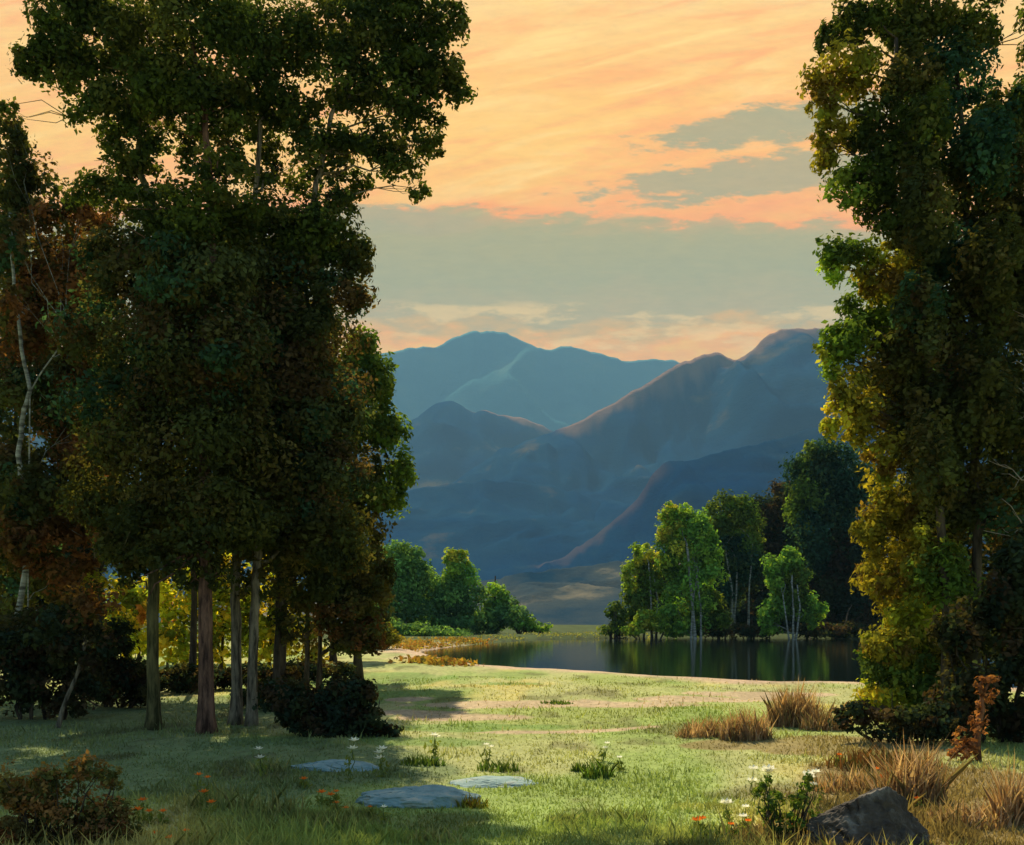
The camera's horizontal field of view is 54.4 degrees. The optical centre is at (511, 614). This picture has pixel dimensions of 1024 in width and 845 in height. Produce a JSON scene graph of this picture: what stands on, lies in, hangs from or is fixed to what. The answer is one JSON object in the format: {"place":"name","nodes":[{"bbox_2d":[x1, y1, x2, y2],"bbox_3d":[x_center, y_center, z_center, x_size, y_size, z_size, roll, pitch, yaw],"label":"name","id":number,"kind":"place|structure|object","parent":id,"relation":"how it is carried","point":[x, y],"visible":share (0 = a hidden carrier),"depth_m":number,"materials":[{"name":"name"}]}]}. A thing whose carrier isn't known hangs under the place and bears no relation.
{"place":"outdoors","nodes":[
{"label":"outdoors","id":0,"kind":"place"},
{"bbox_2d":[0,401,553,490],"bbox_3d":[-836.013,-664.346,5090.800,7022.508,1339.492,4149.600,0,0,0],"label":"mountain","id":1,"kind":"structure","parent":0,"point":[450,441],"depth_m":4672.38,"materials":[{"name":"stone"}]},
{"bbox_2d":[41,479,603,604],"bbox_3d":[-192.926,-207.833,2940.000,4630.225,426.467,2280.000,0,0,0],"label":"brown foothill","id":2,"kind":"structure","parent":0,"point":[489,525],"depth_m":2456.20,"materials":[{"name":"stone"}]},
{"bbox_2d":[36,561,680,624],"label":"tan slope","id":3,"kind":"structure","parent":0,"point":[581,595],"depth_m":333.36,"materials":[{"name":"brown plant"}]},
{"bbox_2d":[0,622,1023,844],"bbox_3d":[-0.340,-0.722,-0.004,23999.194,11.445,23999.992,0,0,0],"label":"ground","id":4,"kind":"structure","parent":0,"point":[380,667],"depth_m":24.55,"materials":[{"name":"plant"}]},
{"bbox_2d":[0,172,65,650],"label":"broadleaf tree","id":5,"kind":"object","parent":4,"relation":"on","point":[7,581],"visible":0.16,"depth_m":40.06,"materials":[{"name":"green plant"}]},
{"bbox_2d":[0,541,121,647],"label":"dark wood tree","id":6,"kind":"object","parent":4,"relation":"on","point":[66,556],"visible":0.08,"depth_m":63.46,"materials":[{"name":"green plant"}]},
{"bbox_2d":[0,604,122,719],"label":"shrub","id":7,"kind":"object","parent":4,"relation":"on","point":[28,673],"visible":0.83,"depth_m":29.44,"materials":[{"name":"green plant"}]},
{"bbox_2d":[0,110,127,708],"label":"birch tree","id":8,"kind":"object","parent":4,"relation":"on","point":[34,529],"visible":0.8,"depth_m":32.92,"materials":[{"name":"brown plant"}]},
{"bbox_2d":[2,222,134,625],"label":"broadleaf tree","id":9,"kind":"object","parent":4,"relation":"on","point":[46,361],"visible":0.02,"depth_m":40.05,"materials":[{"name":"green plant"}]},
{"bbox_2d":[0,749,143,844],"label":"shrub","id":10,"kind":"object","parent":4,"relation":"on","point":[40,795],"visible":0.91,"depth_m":12.71,"materials":[{"name":"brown plant"}]},
{"bbox_2d":[21,574,124,727],"bbox_3d":[-12.089,1.169,27.508,2.737,4.532,1.567,0,0,0],"label":"slender tree","id":11,"kind":"object","parent":4,"relation":"on","point":[79,623],"visible":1,"depth_m":27.32,"materials":[{"name":"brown plant"}]},
{"bbox_2d":[79,549,116,701],"bbox_3d":[-13.853,0.066,33.695,1.704,6.450,0.900,0,0,0],"label":"maple sapling","id":12,"kind":"object","parent":4,"relation":"on","point":[103,579],"visible":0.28,"depth_m":33.67,"materials":[{"name":"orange plant"}]},
{"bbox_2d":[0,0,197,729],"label":"broadleaf tree","id":13,"kind":"object","parent":4,"relation":"on","point":[70,55],"visible":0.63,"depth_m":26.95,"materials":[{"name":"green plant"}]},
{"bbox_2d":[74,609,164,707],"bbox_3d":[-13.048,1.542,32.823,3.261,3.455,1.995,0,0,0],"label":"shrub","id":14,"kind":"object","parent":4,"relation":"on","point":[116,671],"visible":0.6,"depth_m":32.59,"materials":[{"name":"green plant"}]},
{"bbox_2d":[102,572,147,658],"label":"sunlit tree","id":15,"kind":"object","parent":4,"relation":"on","point":[134,597],"visible":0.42,"depth_m":50.06,"materials":[{"name":"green plant"}]},
{"bbox_2d":[117,653,176,692],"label":"shrub","id":16,"kind":"object","parent":4,"relation":"on","point":[161,671],"visible":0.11,"depth_m":39.06,"materials":[{"name":"green plant"}]},
{"bbox_2d":[91,262,212,665],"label":"broadleaf tree","id":17,"kind":"object","parent":4,"relation":"on","point":[193,643],"visible":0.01,"depth_m":41.02,"materials":[{"name":"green plant"}]},
{"bbox_2d":[135,595,177,666],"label":"maple tree","id":18,"kind":"object","parent":4,"relation":"on","point":[141,617],"visible":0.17,"depth_m":49.26,"materials":[{"name":"orange plant"}]},
{"bbox_2d":[143,567,220,670],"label":"sunlit tree","id":19,"kind":"object","parent":4,"relation":"on","point":[170,632],"visible":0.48,"depth_m":47.53,"materials":[{"name":"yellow plant"}]},
{"bbox_2d":[70,0,305,733],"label":"broadleaf tree","id":20,"kind":"object","parent":4,"relation":"on","point":[191,316],"visible":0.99,"depth_m":25.67,"materials":[{"name":"green plant"}]},
{"bbox_2d":[160,662,216,693],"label":"shrub","id":21,"kind":"object","parent":4,"relation":"on","point":[185,682],"visible":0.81,"depth_m":39.05,"materials":[{"name":"green plant"}]},
{"bbox_2d":[197,550,248,668],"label":"sunlit tree","id":22,"kind":"object","parent":4,"relation":"on","point":[221,621],"visible":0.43,"depth_m":48.71,"materials":[{"name":"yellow plant"}]},
{"bbox_2d":[183,776,263,810],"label":"grass tuft","id":23,"kind":"object","parent":4,"relation":"on","point":[221,795],"visible":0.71,"depth_m":15.36,"materials":[{"name":"plant"}]},
{"bbox_2d":[159,660,303,689],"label":"shrub","id":24,"kind":"object","parent":4,"relation":"on","point":[222,679],"visible":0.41,"depth_m":40.68,"materials":[{"name":"green plant"}]},
{"bbox_2d":[170,0,350,724],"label":"broadleaf tree","id":25,"kind":"object","parent":4,"relation":"on","point":[278,49],"visible":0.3,"depth_m":28.40,"materials":[{"name":"green plant"}]},
{"bbox_2d":[255,746,273,776],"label":"wildflower","id":26,"kind":"object","parent":4,"relation":"on","point":[261,764],"visible":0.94,"depth_m":18.56,"materials":[{"name":"green plant"}]},
{"bbox_2d":[246,752,290,771],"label":"grass tuft","id":27,"kind":"object","parent":4,"relation":"on","point":[272,763],"visible":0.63,"depth_m":19.38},
{"bbox_2d":[229,675,310,708],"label":"shrub","id":28,"kind":"object","parent":4,"relation":"on","point":[259,683],"visible":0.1,"depth_m":32.62,"materials":[{"name":"green plant"}]},
{"bbox_2d":[240,555,301,668],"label":"sunlit tree","id":29,"kind":"object","parent":4,"relation":"on","point":[266,634],"visible":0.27,"depth_m":49.20,"materials":[{"name":"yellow plant"}]},
{"bbox_2d":[231,780,311,817],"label":"grass tuft","id":30,"kind":"object","parent":4,"relation":"on","point":[275,801],"visible":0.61,"depth_m":14.70,"materials":[{"name":"plant"}]},
{"bbox_2d":[242,300,345,711],"bbox_3d":[-7.248,-3.427,32.017,4.252,13.630,4.112,0,0,0],"label":"slender tree","id":31,"kind":"object","parent":4,"relation":"on","point":[319,588],"visible":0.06,"depth_m":31.95,"materials":[{"name":"green plant"}]},
{"bbox_2d":[286,581,332,670],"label":"sunlit tree","id":32,"kind":"object","parent":4,"relation":"on","point":[313,650],"visible":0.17,"depth_m":51.31,"materials":[{"name":"yellow plant"}]},
{"bbox_2d":[274,244,365,676],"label":"broadleaf tree","id":33,"kind":"object","parent":4,"relation":"on","point":[282,659],"visible":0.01,"depth_m":40.85,"materials":[{"name":"green plant"}]},
{"bbox_2d":[286,657,356,681],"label":"shrub","id":34,"kind":"object","parent":4,"relation":"on","point":[340,668],"visible":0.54,"depth_m":45.53,"materials":[{"name":"green plant"}]},
{"bbox_2d":[284,562,360,686],"bbox_3d":[-7.893,-0.247,39.928,3.693,7.278,2.723,0,0,0],"label":"slender tree","id":35,"kind":"object","parent":4,"relation":"on","point":[326,622],"visible":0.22,"depth_m":39.74,"materials":[{"name":"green plant"}]},
{"bbox_2d":[252,672,403,738],"bbox_3d":[-4.741,2.403,25.666,3.909,1.862,1.635,0,0,0],"label":"shrub","id":36,"kind":"object","parent":4,"relation":"on","point":[337,706],"visible":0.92,"depth_m":25.35,"materials":[{"name":"green plant"}]},
{"bbox_2d":[291,759,379,771],"bbox_3d":[-3.557,3.054,20.145,1.934,0.220,1.171,0,0,0],"label":"rock","id":37,"kind":"object","parent":4,"relation":"on","point":[324,765],"visible":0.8,"depth_m":19.89,"materials":[{"name":"stone"}]},
{"bbox_2d":[297,804,373,832],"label":"grass tuft","id":38,"kind":"object","parent":4,"relation":"on","point":[338,819],"visible":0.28,"depth_m":13.42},
{"bbox_2d":[343,737,358,781],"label":"wildflower","id":39,"kind":"object","parent":4,"relation":"on","point":[349,760],"visible":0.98,"depth_m":18.36,"materials":[{"name":"green plant"}]},
{"bbox_2d":[303,544,398,661],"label":"dark wood tree","id":40,"kind":"object","parent":4,"relation":"on","point":[333,658],"visible":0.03,"depth_m":62.99,"materials":[{"name":"green plant"}]},
{"bbox_2d":[315,543,398,688],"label":"slender tree","id":41,"kind":"object","parent":4,"relation":"on","point":[357,640],"visible":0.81,"depth_m":40.25,"materials":[{"name":"green plant"}]},
{"bbox_2d":[244,0,477,725],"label":"broadleaf tree","id":42,"kind":"object","parent":4,"relation":"on","point":[414,70],"visible":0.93,"depth_m":28.11,"materials":[{"name":"green plant"}]},
{"bbox_2d":[328,324,419,678],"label":"broadleaf tree","id":43,"kind":"object","parent":4,"relation":"on","point":[388,432],"visible":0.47,"depth_m":46.95,"materials":[{"name":"green plant"}]},
{"bbox_2d":[373,745,390,776],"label":"wildflower","id":44,"kind":"object","parent":4,"relation":"on","point":[380,757],"visible":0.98,"depth_m":18.97,"materials":[{"name":"green plant"}]},
{"bbox_2d":[381,619,404,648],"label":"shrub","id":45,"kind":"object","parent":4,"relation":"on","point":[392,637],"visible":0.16,"depth_m":84.58,"materials":[{"name":"green plant"}]},
{"bbox_2d":[374,539,445,629],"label":"broadleaf tree","id":46,"kind":"object","parent":4,"relation":"on","point":[414,579],"visible":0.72,"depth_m":148.36,"materials":[{"name":"green plant"}]},
{"bbox_2d":[355,784,482,808],"bbox_3d":[-1.489,2.998,16.069,2.098,0.373,1.157,0,0,0],"label":"rock","id":47,"kind":"object","parent":4,"relation":"on","point":[426,796],"visible":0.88,"depth_m":15.79,"materials":[{"name":"stone"}]},
{"bbox_2d":[399,752,446,766],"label":"grass tuft","id":48,"kind":"object","parent":4,"relation":"on","point":[425,761],"visible":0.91,"depth_m":20.71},
{"bbox_2d":[387,617,472,635],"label":"shrub","id":49,"kind":"object","parent":4,"relation":"on","point":[418,629],"visible":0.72,"depth_m":133.68,"materials":[{"name":"green plant"}]},
{"bbox_2d":[403,822,465,844],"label":"grass tuft","id":50,"kind":"object","parent":4,"relation":"on","point":[434,835],"visible":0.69,"depth_m":12.66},
{"bbox_2d":[424,732,444,756],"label":"wildflower","id":51,"kind":"object","parent":4,"relation":"on","point":[434,745],"visible":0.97,"depth_m":22.17,"materials":[{"name":"green plant"}]},
{"bbox_2d":[387,636,497,666],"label":"golden ground cover","id":52,"kind":"object","parent":4,"relation":"on","point":[416,644],"visible":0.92,"depth_m":89.26,"materials":[{"name":"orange plant"}]},
{"bbox_2d":[422,547,490,633],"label":"broadleaf tree","id":53,"kind":"object","parent":4,"relation":"on","point":[452,586],"visible":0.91,"depth_m":152.17,"materials":[{"name":"green plant"}]},
{"bbox_2d":[455,790,489,808],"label":"grass tuft","id":54,"kind":"object","parent":4,"relation":"on","point":[472,804],"visible":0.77,"depth_m":15.84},
{"bbox_2d":[479,743,493,763],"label":"wildflower","id":55,"kind":"object","parent":4,"relation":"on","point":[487,752],"visible":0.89,"depth_m":21.18,"materials":[{"name":"green plant"}]},
{"bbox_2d":[459,576,521,633],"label":"broadleaf tree","id":56,"kind":"object","parent":4,"relation":"on","point":[496,606],"visible":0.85,"depth_m":154.52,"materials":[{"name":"green plant"}]},
{"bbox_2d":[450,776,537,787],"bbox_3d":[-0.391,3.114,18.515,1.781,0.137,1.141,0,0,0],"label":"rock","id":57,"kind":"object","parent":4,"relation":"on","point":[489,781],"visible":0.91,"depth_m":18.30,"materials":[{"name":"stone"}]},
{"bbox_2d":[474,756,519,772],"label":"grass tuft","id":58,"kind":"object","parent":4,"relation":"on","point":[486,765],"visible":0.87,"depth_m":20.10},
{"bbox_2d":[502,604,536,633],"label":"shrub","id":59,"kind":"object","parent":4,"relation":"on","point":[521,621],"visible":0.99,"depth_m":151.09,"materials":[{"name":"green plant"}]},
{"bbox_2d":[526,621,552,633],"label":"shrub","id":60,"kind":"object","parent":4,"relation":"on","point":[540,629],"visible":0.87,"depth_m":151.51,"materials":[{"name":"green plant"}]},
{"bbox_2d":[540,699,572,704],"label":"grass tuft","id":61,"kind":"object","parent":4,"relation":"on","point":[554,702],"visible":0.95,"depth_m":33.91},
{"bbox_2d":[467,631,654,639],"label":"shore sedge","id":62,"kind":"object","parent":4,"relation":"on","point":[519,636],"visible":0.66,"depth_m":139.39,"materials":[{"name":"green plant"}]},
{"bbox_2d":[545,809,605,824],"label":"grass tuft","id":63,"kind":"object","parent":4,"relation":"on","point":[573,813],"visible":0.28,"depth_m":14.19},
{"bbox_2d":[570,760,590,771],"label":"grass tuft","id":64,"kind":"object","parent":4,"relation":"on","point":[576,768],"visible":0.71,"depth_m":19.72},
{"bbox_2d":[577,754,618,778],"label":"grass tuft","id":65,"kind":"object","parent":4,"relation":"on","point":[590,772],"visible":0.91,"depth_m":18.87,"materials":[{"name":"plant"}]},
{"bbox_2d":[596,598,632,638],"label":"shrub","id":66,"kind":"object","parent":4,"relation":"on","point":[619,620],"visible":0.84,"depth_m":139.48,"materials":[{"name":"green plant"}]},
{"bbox_2d":[618,541,664,637],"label":"birch tree","id":67,"kind":"object","parent":4,"relation":"on","point":[639,590],"visible":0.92,"depth_m":140.88,"materials":[{"name":"green plant"}]},
{"bbox_2d":[618,607,671,638],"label":"shrub","id":68,"kind":"object","parent":4,"relation":"on","point":[655,621],"visible":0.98,"depth_m":135.48,"materials":[{"name":"green plant"}]},
{"bbox_2d":[652,500,733,638],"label":"birch tree","id":69,"kind":"object","parent":4,"relation":"on","point":[690,543],"visible":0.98,"depth_m":136.52,"materials":[{"name":"green plant"}]},
{"bbox_2d":[673,713,729,738],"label":"reed clump","id":70,"kind":"object","parent":4,"relation":"on","point":[698,730],"visible":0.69,"depth_m":24.14,"materials":[{"name":"beige plant"}]},
{"bbox_2d":[653,584,755,627],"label":"broadleaf tree","id":71,"kind":"object","parent":4,"relation":"on","point":[746,594],"visible":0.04,"depth_m":175.06,"materials":[{"name":"green plant"}]},
{"bbox_2d":[685,817,750,843],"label":"grass tuft","id":72,"kind":"object","parent":4,"relation":"on","point":[704,828],"visible":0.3,"depth_m":12.47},
{"bbox_2d":[720,798,733,821],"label":"wildflower","id":73,"kind":"object","parent":4,"relation":"on","point":[726,801],"visible":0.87,"depth_m":13.99,"materials":[{"name":"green plant"}]},
{"bbox_2d":[700,488,771,635],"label":"broadleaf tree","id":74,"kind":"object","parent":4,"relation":"on","point":[738,533],"visible":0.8,"depth_m":148.07,"materials":[{"name":"green plant"}]},
{"bbox_2d":[702,620,780,637],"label":"shrub","id":75,"kind":"object","parent":4,"relation":"on","point":[745,630],"visible":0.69,"depth_m":139.13,"materials":[{"name":"green plant"}]},
{"bbox_2d":[716,704,776,740],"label":"reed clump","id":76,"kind":"object","parent":4,"relation":"on","point":[752,728],"visible":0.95,"depth_m":23.45,"materials":[{"name":"brown plant"}]},
{"bbox_2d":[746,765,760,805],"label":"wildflower","id":77,"kind":"object","parent":4,"relation":"on","point":[753,767],"visible":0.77,"depth_m":15.24,"materials":[{"name":"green plant"}]},
{"bbox_2d":[733,490,800,630],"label":"broadleaf tree","id":78,"kind":"object","parent":4,"relation":"on","point":[771,509],"visible":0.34,"depth_m":170.35,"materials":[{"name":"green plant"}]},
{"bbox_2d":[760,764,775,797],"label":"wildflower","id":79,"kind":"object","parent":4,"relation":"on","point":[768,768],"visible":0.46,"depth_m":15.59,"materials":[{"name":"white plant"}]},
{"bbox_2d":[752,771,822,840],"bbox_3d":[3.471,2.484,12.437,0.915,1.053,0.448,0,0,0],"label":"flowering bush","id":80,"kind":"object","parent":4,"relation":"on","point":[800,795],"visible":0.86,"depth_m":12.41,"materials":[{"name":"green plant"}]},
{"bbox_2d":[755,677,828,727],"bbox_3d":[7.301,2.241,26.014,1.954,1.432,1.592,0,0,0],"label":"reed clump","id":81,"kind":"object","parent":4,"relation":"on","point":[785,709],"visible":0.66,"depth_m":25.83,"materials":[{"name":"brown plant"}]},
{"bbox_2d":[755,545,829,639],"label":"birch tree","id":82,"kind":"object","parent":4,"relation":"on","point":[799,603],"visible":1,"depth_m":132.96,"materials":[{"name":"green plant"}]},
{"bbox_2d":[765,477,820,592],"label":"broadleaf tree","id":83,"kind":"object","parent":4,"relation":"on","point":[779,487],"visible":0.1,"depth_m":179.07,"materials":[{"name":"green plant"}]},
{"bbox_2d":[795,701,852,730],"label":"reed clump","id":84,"kind":"object","parent":4,"relation":"on","point":[819,722],"visible":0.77,"depth_m":25.07,"materials":[{"name":"brown plant"}]},
{"bbox_2d":[769,538,899,631],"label":"broadleaf tree","id":85,"kind":"object","parent":4,"relation":"on","point":[875,617],"visible":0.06,"depth_m":162.04,"materials":[{"name":"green plant"}]},
{"bbox_2d":[784,605,885,638],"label":"shrub","id":86,"kind":"object","parent":4,"relation":"on","point":[845,630],"visible":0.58,"depth_m":138.05,"materials":[{"name":"green plant"}]},
{"bbox_2d":[778,435,895,630],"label":"broadleaf tree","id":87,"kind":"object","parent":4,"relation":"on","point":[823,484],"visible":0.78,"depth_m":155.45,"materials":[{"name":"green plant"}]},
{"bbox_2d":[814,762,875,793],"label":"reed clump","id":88,"kind":"object","parent":4,"relation":"on","point":[854,780],"visible":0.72,"depth_m":16.31,"materials":[{"name":"brown plant"}]},
{"bbox_2d":[801,786,929,844],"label":"rock","id":89,"kind":"object","parent":4,"relation":"on","point":[875,811],"visible":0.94,"depth_m":12.04,"materials":[{"name":"stone"}]},
{"bbox_2d":[795,0,967,703],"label":"broadleaf tree","id":90,"kind":"object","parent":4,"relation":"on","point":[891,334],"visible":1,"depth_m":24.95,"materials":[{"name":"green plant"}]},
{"bbox_2d":[823,743,943,771],"bbox_3d":[6.986,2.636,18.716,2.232,0.556,1.410,0,0,0],"label":"reed clump","id":91,"kind":"object","parent":4,"relation":"on","point":[856,757],"visible":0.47,"depth_m":18.58,"materials":[{"name":"brown plant"}]},
{"bbox_2d":[827,692,984,744],"bbox_3d":[8.734,2.412,22.359,3.349,1.276,1.998,0,0,0],"label":"shrub","id":92,"kind":"object","parent":4,"relation":"on","point":[917,722],"visible":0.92,"depth_m":21.93,"materials":[{"name":"green plant"}]},
{"bbox_2d":[848,472,986,711],"bbox_3d":[10.854,-0.352,26.749,3.568,7.164,3.836,0,0,28],"label":"broadleaf tree","id":93,"kind":"object","parent":4,"relation":"on","point":[901,648],"visible":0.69,"depth_m":26.11,"materials":[{"name":"green plant"}]},
{"bbox_2d":[858,732,979,805],"bbox_3d":[6.017,2.299,14.973,1.633,1.173,1.356,0,0,-10],"label":"reed clump","id":94,"kind":"object","parent":4,"relation":"on","point":[903,780],"visible":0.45,"depth_m":14.86,"materials":[{"name":"beige plant"}]},
{"bbox_2d":[873,0,1023,669],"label":"broadleaf tree","id":95,"kind":"object","parent":4,"relation":"on","point":[984,400],"visible":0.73,"depth_m":25.26,"materials":[{"name":"green plant"}]},
{"bbox_2d":[919,796,1015,830],"bbox_3d":[6.167,2.633,13.352,1.260,0.442,0.950,0,0,-25],"label":"reed clump","id":96,"kind":"object","parent":4,"relation":"on","point":[976,815],"visible":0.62,"depth_m":13.19,"materials":[{"name":"brown plant"}]},
{"bbox_2d":[942,675,1000,762],"bbox_3d":[9.009,2.170,19.543,1.194,1.999,0.685,0,0,0],"label":"rust sapling","id":97,"kind":"object","parent":4,"relation":"on","point":[968,747],"visible":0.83,"depth_m":19.49,"materials":[{"name":"orange plant"}]},
{"bbox_2d":[922,522,1023,744],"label":"shrub","id":98,"kind":"object","parent":4,"relation":"on","point":[999,616],"visible":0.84,"depth_m":21.95,"materials":[{"name":"green plant"}]},
{"bbox_2d":[937,450,1023,691],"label":"dark wood tree","id":99,"kind":"object","parent":4,"relation":"on","point":[986,562],"visible":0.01,"depth_m":34.12,"materials":[{"name":"green plant"}]},
{"bbox_2d":[971,747,1023,827],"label":"reed clump","id":100,"kind":"object","parent":4,"relation":"on","point":[1010,798],"visible":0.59,"depth_m":13.28,"materials":[{"name":"brown plant"}]},
{"bbox_2d":[983,310,1023,623],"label":"bare sapling","id":101,"kind":"object","parent":4,"relation":"on","point":[1011,468],"visible":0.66,"depth_m":22.69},
{"bbox_2d":[0,0,1023,375],"label":"sky","id":102,"kind":"structure","parent":0,"point":[624,180],"materials":[{"name":"orange"}]},
{"bbox_2d":[366,331,678,430],"bbox_3d":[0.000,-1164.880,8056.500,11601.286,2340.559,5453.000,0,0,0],"label":"mountain","id":103,"kind":"structure","parent":0,"point":[501,373],"depth_m":7947.22,"materials":[{"name":"stone"}]},
{"bbox_2d":[421,637,1016,687],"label":"water","id":104,"kind":"structure","parent":0,"point":[778,659],"depth_m":79.96,"materials":[{"name":"black liquid"}]},
{"bbox_2d":[453,315,1020,527],"bbox_3d":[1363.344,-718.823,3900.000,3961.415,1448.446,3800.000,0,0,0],"label":"mountain","id":105,"kind":"structure","parent":0,"point":[613,458],"depth_m":3624.67,"materials":[{"name":"stone"}]},
{"bbox_2d":[464,426,1020,580],"bbox_3d":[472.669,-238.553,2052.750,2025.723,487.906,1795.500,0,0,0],"label":"wooded spur","id":106,"kind":"structure","parent":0,"point":[695,484],"depth_m":1970.83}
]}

